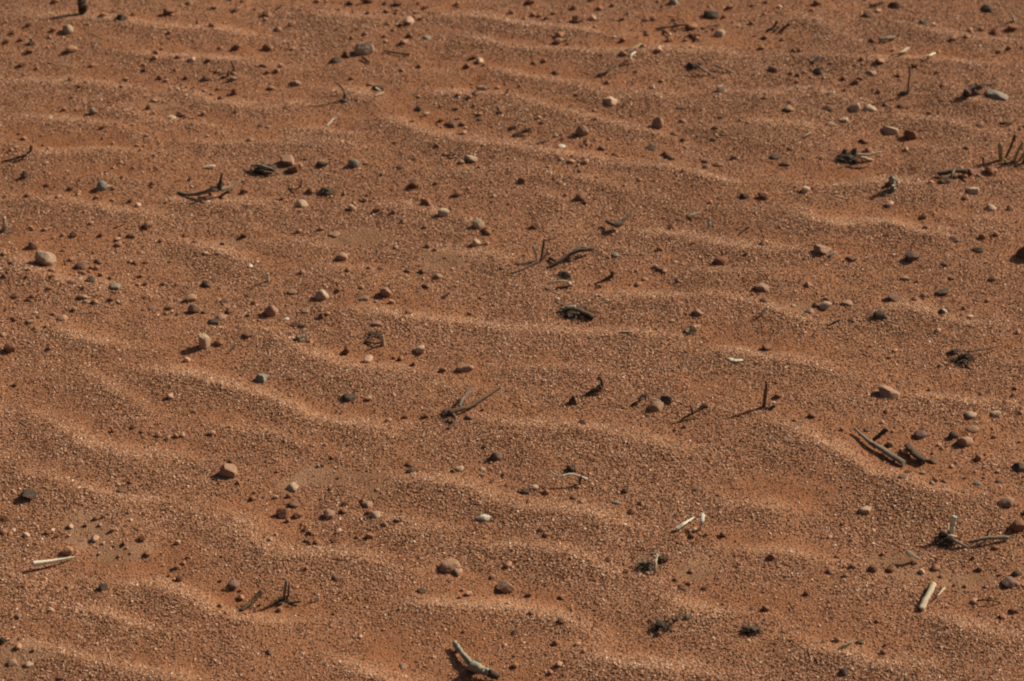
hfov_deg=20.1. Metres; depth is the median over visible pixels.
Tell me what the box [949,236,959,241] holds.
pebble
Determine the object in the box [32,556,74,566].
bleached stick
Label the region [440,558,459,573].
stone
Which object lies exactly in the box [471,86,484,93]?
wood splinter
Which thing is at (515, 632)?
pebble
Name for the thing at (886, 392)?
stone
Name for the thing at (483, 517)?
stone
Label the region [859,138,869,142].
pebble
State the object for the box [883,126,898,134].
stone
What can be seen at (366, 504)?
pebble
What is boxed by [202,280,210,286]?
stone
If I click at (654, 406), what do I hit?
stone
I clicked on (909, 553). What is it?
wood chip
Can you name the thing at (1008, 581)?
stone
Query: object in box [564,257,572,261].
pebble
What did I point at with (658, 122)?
stone
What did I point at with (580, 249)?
fallen branch
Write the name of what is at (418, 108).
pebble
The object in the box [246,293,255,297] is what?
pebble
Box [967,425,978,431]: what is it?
pebble
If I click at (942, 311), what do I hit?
pebble
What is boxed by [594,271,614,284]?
twig
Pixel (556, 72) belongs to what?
pebble
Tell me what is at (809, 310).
pebble
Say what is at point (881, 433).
stick
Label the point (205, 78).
pebble
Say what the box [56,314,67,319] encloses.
pebble
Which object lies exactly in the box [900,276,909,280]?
pebble
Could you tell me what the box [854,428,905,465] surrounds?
weathered stick
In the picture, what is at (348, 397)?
pebble
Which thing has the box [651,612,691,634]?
twig
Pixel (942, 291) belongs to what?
pebble
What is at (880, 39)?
stick
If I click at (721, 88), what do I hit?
stone
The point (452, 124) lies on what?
pebble
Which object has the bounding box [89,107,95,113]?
stone
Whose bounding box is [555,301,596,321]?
charcoal chip
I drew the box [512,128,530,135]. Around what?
twig
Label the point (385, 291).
stone
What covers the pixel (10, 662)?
pebble
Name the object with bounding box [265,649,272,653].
pebble
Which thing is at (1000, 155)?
grass stubble
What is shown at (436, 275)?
pebble
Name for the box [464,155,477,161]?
stone
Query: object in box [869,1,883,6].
stick
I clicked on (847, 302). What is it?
pebble
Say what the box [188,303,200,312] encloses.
stone
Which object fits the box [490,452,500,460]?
stone
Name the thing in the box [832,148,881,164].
dried root
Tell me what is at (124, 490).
pebble
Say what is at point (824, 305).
stone
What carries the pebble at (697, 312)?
on the ground
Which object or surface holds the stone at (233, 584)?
on the ground
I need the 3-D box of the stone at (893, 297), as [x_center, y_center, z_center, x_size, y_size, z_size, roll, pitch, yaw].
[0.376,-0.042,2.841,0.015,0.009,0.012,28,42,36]
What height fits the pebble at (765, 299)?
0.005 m
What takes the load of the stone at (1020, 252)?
on the ground
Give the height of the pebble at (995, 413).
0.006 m
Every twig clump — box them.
[364,328,384,345]
[549,271,573,288]
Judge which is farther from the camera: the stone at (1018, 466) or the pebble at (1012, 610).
the stone at (1018, 466)
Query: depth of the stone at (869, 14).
3.37 m
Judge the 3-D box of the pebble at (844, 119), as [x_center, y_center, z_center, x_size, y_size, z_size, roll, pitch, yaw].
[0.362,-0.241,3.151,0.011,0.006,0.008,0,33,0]
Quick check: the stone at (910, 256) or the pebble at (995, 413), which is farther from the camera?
the stone at (910, 256)
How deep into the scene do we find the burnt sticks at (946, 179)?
3.04 m
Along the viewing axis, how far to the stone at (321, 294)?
2.84 m
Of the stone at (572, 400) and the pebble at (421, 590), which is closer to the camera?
the pebble at (421, 590)
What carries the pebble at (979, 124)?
on the ground
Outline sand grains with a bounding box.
[0,0,1023,680]
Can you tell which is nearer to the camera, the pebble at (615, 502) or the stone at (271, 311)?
the pebble at (615, 502)
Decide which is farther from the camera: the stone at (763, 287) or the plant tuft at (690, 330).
the stone at (763, 287)
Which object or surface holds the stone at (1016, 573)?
on the ground
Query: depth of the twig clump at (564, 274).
2.87 m
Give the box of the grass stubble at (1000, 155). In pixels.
[982,134,1023,170]
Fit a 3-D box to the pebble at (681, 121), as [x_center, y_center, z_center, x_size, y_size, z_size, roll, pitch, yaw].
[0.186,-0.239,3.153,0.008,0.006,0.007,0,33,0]
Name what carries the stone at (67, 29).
on the ground
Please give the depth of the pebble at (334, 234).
2.95 m
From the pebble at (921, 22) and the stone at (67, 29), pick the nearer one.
the stone at (67, 29)
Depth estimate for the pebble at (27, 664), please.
2.36 m
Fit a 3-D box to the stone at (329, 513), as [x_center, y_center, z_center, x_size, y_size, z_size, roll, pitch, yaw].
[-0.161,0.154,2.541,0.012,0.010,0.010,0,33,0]
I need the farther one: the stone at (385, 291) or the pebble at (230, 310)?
the stone at (385, 291)
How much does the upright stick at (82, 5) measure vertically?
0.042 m
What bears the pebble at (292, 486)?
on the ground
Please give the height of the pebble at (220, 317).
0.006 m
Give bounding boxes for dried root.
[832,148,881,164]
[948,346,998,368]
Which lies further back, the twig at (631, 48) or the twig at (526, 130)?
the twig at (631, 48)
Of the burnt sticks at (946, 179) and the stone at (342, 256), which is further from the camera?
the burnt sticks at (946, 179)
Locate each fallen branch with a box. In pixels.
[452,640,500,679]
[546,246,592,268]
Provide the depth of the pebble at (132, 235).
2.94 m
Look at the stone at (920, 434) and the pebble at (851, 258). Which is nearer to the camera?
the stone at (920, 434)
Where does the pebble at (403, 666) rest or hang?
on the ground
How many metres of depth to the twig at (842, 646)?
2.38 m
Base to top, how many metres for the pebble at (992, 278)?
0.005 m
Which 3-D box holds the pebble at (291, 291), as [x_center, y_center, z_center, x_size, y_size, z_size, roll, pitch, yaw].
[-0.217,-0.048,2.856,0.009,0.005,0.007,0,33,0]
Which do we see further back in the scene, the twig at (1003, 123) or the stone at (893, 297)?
the twig at (1003, 123)
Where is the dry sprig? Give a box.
[511,236,557,273]
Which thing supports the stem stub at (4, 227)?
on the ground
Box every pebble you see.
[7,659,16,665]
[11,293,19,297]
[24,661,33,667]
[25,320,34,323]
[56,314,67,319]
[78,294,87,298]
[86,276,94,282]
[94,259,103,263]
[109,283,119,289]
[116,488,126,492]
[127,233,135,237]
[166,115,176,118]
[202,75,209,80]
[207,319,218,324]
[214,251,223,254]
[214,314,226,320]
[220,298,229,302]
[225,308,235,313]
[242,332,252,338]
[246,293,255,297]
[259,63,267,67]
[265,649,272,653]
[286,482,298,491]
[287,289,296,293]
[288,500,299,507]
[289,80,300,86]
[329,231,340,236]
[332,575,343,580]
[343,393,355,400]
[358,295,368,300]
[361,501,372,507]
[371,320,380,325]
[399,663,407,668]
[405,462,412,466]
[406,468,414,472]
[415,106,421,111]
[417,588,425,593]
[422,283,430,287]
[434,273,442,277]
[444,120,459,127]
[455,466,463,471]
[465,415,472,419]
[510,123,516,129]
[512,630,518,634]
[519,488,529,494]
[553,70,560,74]
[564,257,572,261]
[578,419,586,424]
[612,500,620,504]
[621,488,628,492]
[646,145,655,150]
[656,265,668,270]
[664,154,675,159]
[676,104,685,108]
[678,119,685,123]
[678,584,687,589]
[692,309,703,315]
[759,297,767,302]
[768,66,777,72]
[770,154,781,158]
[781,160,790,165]
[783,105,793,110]
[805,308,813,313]
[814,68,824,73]
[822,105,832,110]
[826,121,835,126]
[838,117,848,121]
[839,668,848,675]
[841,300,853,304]
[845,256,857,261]
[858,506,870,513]
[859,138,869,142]
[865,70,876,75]
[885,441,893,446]
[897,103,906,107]
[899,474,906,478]
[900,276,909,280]
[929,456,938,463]
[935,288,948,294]
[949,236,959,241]
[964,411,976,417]
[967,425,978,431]
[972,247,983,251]
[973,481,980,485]
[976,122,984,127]
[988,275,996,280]
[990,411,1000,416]
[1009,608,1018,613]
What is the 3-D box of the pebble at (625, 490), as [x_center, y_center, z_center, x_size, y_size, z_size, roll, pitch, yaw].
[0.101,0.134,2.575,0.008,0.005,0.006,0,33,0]
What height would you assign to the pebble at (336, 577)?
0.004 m
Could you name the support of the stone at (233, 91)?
on the ground
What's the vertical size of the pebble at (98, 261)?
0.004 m
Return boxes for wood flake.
[707,216,711,228]
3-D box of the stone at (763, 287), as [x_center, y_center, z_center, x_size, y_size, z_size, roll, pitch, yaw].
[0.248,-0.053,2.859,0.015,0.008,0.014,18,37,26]
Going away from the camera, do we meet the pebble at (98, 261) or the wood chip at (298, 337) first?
the wood chip at (298, 337)
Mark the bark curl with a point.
(618, 223)
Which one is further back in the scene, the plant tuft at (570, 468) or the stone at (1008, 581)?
the plant tuft at (570, 468)
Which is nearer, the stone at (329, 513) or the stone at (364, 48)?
the stone at (329, 513)
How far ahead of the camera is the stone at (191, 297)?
2.84 m
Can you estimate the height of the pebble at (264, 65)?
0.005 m
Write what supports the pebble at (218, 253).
on the ground
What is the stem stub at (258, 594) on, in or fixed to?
on the ground
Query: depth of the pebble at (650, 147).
3.10 m
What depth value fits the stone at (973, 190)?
3.02 m
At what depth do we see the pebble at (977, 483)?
2.57 m
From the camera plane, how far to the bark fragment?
3.05 m
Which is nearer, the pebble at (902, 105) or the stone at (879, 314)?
the stone at (879, 314)
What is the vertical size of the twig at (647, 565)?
0.016 m
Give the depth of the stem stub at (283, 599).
2.43 m
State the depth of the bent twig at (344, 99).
3.18 m
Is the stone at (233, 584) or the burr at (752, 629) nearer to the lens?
the burr at (752, 629)
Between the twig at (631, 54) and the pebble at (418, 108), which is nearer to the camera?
the pebble at (418, 108)
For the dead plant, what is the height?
0.016 m
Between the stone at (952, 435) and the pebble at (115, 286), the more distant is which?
the pebble at (115, 286)
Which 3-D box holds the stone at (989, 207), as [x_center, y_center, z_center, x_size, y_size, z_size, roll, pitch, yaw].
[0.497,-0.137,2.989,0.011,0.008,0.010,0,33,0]
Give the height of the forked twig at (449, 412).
0.013 m
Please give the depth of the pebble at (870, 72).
3.23 m
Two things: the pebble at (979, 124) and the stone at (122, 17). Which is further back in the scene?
the stone at (122, 17)
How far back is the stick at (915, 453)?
2.61 m
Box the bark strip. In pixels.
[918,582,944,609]
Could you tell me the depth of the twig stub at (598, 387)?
2.70 m
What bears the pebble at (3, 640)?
on the ground
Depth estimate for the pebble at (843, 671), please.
2.35 m
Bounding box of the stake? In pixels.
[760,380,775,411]
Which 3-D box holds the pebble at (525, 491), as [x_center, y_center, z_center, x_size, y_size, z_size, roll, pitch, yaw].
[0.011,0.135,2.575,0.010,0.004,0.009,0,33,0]
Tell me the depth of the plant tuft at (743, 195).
3.00 m
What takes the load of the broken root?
on the ground
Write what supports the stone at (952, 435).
on the ground
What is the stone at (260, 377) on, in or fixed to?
on the ground
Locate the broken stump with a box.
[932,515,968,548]
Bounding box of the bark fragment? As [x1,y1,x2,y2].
[250,159,278,175]
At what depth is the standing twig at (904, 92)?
3.19 m
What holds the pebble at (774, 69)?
on the ground
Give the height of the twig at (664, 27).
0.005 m
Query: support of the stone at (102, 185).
on the ground
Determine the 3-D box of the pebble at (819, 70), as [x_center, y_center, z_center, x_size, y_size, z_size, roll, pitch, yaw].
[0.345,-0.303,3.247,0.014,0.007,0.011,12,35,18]
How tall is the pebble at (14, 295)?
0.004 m
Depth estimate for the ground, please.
2.75 m
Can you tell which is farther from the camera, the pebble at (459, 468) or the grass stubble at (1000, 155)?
the grass stubble at (1000, 155)
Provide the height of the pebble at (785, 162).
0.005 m
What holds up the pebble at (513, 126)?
on the ground
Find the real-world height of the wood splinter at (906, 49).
0.008 m
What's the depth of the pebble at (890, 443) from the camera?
2.63 m
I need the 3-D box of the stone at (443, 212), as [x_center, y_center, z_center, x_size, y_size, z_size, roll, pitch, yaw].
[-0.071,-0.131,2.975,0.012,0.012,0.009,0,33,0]
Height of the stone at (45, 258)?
0.020 m
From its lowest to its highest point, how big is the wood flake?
0.013 m
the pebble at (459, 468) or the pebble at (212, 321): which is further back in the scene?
the pebble at (212, 321)
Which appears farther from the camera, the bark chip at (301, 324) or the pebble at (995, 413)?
the bark chip at (301, 324)
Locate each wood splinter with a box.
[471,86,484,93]
[675,517,693,530]
[699,512,704,529]
[891,47,909,55]
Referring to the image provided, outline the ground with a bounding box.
[0,0,1023,680]
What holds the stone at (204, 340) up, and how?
on the ground
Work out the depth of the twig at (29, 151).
3.08 m
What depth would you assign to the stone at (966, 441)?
2.63 m
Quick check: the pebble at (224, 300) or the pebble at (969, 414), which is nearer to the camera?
the pebble at (969, 414)
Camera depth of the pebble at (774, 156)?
3.08 m
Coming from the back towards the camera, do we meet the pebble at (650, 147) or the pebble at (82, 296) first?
the pebble at (650, 147)
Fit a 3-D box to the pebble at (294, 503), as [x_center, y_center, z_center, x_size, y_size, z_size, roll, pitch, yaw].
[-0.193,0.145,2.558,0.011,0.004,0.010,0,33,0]
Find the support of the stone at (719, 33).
on the ground
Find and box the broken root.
[962,82,994,96]
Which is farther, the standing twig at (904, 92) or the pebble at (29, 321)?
the standing twig at (904, 92)
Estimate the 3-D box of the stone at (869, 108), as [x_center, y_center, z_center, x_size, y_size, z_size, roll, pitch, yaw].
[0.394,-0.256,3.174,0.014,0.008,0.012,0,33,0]
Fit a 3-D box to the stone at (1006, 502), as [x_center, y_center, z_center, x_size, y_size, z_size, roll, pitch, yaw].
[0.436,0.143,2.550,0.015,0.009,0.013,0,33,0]
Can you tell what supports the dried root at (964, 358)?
on the ground
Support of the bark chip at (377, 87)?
on the ground
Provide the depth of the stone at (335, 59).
3.27 m
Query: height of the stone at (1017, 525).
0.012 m
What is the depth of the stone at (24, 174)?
3.04 m
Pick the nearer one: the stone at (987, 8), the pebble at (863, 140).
the pebble at (863, 140)
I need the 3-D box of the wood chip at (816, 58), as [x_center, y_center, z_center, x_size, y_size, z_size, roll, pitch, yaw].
[0.344,-0.319,3.262,0.012,0.008,0.008,0,33,0]
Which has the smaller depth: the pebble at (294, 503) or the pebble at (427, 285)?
the pebble at (294, 503)
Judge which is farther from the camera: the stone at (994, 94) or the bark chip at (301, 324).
the stone at (994, 94)
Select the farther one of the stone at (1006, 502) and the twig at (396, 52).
the twig at (396, 52)
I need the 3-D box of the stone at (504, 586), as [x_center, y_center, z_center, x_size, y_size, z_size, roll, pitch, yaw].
[-0.007,0.210,2.453,0.012,0.012,0.017,-23,39,-32]
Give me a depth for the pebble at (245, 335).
2.78 m
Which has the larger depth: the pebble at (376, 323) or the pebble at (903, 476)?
the pebble at (376, 323)
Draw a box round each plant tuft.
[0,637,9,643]
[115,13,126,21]
[319,186,337,195]
[563,464,575,472]
[682,325,700,335]
[737,193,750,199]
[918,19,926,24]
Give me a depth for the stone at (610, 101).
3.18 m
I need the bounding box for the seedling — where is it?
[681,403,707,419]
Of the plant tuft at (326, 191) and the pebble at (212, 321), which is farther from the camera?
the plant tuft at (326, 191)
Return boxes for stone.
[20,489,37,499]
[21,171,28,178]
[28,241,37,249]
[34,250,55,265]
[62,25,72,33]
[74,262,87,269]
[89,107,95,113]
[96,180,107,190]
[98,583,107,591]
[185,294,196,301]
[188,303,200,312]
[198,332,210,348]
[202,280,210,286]
[219,463,236,477]
[226,580,239,589]
[231,88,236,94]
[255,373,267,382]
[263,305,278,316]
[280,155,294,165]
[296,199,307,206]
[315,289,328,299]
[316,161,327,166]
[322,509,334,518]
[329,56,341,63]
[336,252,347,260]
[348,159,358,167]
[354,42,373,54]
[369,511,380,518]
[380,287,390,296]
[438,208,448,216]
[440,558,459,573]
[456,363,473,371]
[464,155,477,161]
[471,238,480,246]
[472,219,483,228]
[476,514,490,520]
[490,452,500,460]
[496,580,514,593]
[568,395,576,404]
[576,125,588,135]
[603,96,617,105]
[648,401,663,411]
[651,117,663,128]
[660,396,672,404]
[669,0,677,4]
[703,10,718,18]
[714,29,724,36]
[714,256,727,264]
[716,85,726,92]
[753,283,769,291]
[813,244,830,254]
[819,301,831,309]
[849,103,859,111]
[863,10,875,17]
[864,104,876,111]
[873,311,886,318]
[878,385,899,399]
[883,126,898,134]
[888,293,901,301]
[890,2,903,8]
[903,130,917,138]
[905,252,919,261]
[914,430,926,439]
[948,431,958,439]
[956,436,972,446]
[966,187,978,194]
[981,5,993,11]
[986,204,996,210]
[987,89,1007,99]
[998,497,1013,506]
[1000,576,1016,587]
[1010,519,1023,531]
[1012,462,1023,472]
[1012,570,1020,575]
[1016,246,1023,258]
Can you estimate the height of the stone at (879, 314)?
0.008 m
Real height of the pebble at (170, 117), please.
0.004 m
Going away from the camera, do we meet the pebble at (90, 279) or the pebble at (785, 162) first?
the pebble at (90, 279)
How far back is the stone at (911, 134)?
3.12 m
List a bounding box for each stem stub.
[1,216,14,234]
[235,589,264,611]
[274,579,300,606]
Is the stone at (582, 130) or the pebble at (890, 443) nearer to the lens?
the pebble at (890, 443)
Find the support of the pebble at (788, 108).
on the ground
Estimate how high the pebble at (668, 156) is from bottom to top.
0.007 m
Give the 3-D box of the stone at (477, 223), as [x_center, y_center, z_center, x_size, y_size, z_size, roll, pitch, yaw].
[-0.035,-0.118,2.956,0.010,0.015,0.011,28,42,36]
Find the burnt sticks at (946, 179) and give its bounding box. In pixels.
[937,168,967,183]
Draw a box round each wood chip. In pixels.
[292,332,307,343]
[811,54,820,61]
[906,550,919,558]
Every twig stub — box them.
[27,37,34,45]
[585,376,603,394]
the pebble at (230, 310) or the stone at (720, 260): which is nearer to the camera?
the pebble at (230, 310)
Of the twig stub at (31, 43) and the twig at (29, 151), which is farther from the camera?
the twig stub at (31, 43)
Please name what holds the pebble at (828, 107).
on the ground
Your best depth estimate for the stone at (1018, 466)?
2.59 m
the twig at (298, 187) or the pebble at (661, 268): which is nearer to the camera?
the pebble at (661, 268)
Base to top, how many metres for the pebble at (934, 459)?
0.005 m
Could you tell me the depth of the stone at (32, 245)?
2.93 m
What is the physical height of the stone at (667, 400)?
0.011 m
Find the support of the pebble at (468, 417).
on the ground
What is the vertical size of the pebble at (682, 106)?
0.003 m
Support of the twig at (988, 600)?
on the ground
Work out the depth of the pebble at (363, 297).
2.84 m
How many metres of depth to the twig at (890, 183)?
3.01 m
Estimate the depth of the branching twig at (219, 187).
3.00 m
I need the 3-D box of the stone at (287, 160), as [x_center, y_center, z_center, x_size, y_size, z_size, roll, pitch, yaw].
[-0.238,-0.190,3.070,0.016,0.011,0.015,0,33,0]
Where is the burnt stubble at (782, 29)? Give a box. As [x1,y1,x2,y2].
[766,20,789,31]
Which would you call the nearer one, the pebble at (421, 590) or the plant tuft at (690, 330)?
the pebble at (421, 590)
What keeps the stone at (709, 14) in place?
on the ground
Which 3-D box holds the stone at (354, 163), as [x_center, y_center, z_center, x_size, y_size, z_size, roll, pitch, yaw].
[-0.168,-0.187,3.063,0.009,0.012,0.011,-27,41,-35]
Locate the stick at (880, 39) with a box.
[878,35,895,41]
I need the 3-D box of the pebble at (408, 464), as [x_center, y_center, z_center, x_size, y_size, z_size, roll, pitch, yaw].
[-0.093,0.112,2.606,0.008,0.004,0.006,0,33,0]
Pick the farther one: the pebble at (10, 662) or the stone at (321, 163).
the stone at (321, 163)
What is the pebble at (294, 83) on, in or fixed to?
on the ground
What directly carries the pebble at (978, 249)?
on the ground
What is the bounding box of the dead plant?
[686,55,732,73]
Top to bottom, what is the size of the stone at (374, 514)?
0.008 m
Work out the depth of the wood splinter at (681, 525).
2.52 m
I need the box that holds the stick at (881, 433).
[872,428,887,440]
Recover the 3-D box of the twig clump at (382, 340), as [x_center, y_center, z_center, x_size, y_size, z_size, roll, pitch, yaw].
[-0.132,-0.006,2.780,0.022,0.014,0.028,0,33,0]
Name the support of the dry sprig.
on the ground
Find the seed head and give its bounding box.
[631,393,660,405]
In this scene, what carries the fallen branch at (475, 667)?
on the ground
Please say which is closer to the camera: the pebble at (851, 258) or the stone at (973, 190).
the pebble at (851, 258)
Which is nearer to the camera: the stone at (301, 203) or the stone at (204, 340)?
the stone at (204, 340)
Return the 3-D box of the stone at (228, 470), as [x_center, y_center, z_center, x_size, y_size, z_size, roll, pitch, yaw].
[-0.255,0.119,2.592,0.017,0.016,0.012,0,33,0]
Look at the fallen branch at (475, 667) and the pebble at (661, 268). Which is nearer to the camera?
the fallen branch at (475, 667)
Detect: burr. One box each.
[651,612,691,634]
[738,619,767,637]
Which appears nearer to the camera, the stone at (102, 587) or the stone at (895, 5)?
the stone at (102, 587)
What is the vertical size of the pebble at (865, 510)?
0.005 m
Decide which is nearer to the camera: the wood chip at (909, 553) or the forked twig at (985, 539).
the wood chip at (909, 553)
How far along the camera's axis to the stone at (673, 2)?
3.40 m
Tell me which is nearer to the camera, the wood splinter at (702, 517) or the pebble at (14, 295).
the wood splinter at (702, 517)
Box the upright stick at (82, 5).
[77,0,87,14]
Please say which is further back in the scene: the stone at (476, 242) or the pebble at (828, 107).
the pebble at (828, 107)
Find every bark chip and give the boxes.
[291,322,306,325]
[372,85,384,96]
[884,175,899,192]
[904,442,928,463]
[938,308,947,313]
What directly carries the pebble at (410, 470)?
on the ground
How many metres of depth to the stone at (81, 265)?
2.90 m
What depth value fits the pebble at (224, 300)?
2.84 m
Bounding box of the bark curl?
[605,211,631,226]
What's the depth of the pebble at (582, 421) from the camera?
2.65 m
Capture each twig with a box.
[2,144,32,161]
[177,173,240,196]
[288,178,301,189]
[334,81,347,101]
[383,50,409,54]
[442,385,503,429]
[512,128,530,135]
[549,471,588,483]
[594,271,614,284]
[596,65,613,76]
[623,43,641,50]
[629,51,635,62]
[630,552,668,573]
[655,24,688,29]
[839,639,854,648]
[899,65,910,94]
[969,528,1009,545]
[976,599,1000,602]
[999,120,1014,124]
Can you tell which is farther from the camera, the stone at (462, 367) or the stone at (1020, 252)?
the stone at (1020, 252)
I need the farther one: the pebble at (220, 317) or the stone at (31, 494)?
the pebble at (220, 317)
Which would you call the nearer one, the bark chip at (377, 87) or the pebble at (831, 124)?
the pebble at (831, 124)
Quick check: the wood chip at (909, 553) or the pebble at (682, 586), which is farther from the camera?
the wood chip at (909, 553)
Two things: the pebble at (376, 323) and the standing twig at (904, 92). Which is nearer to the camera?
the pebble at (376, 323)
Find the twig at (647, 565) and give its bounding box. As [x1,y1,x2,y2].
[630,552,668,573]
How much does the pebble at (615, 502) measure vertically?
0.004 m

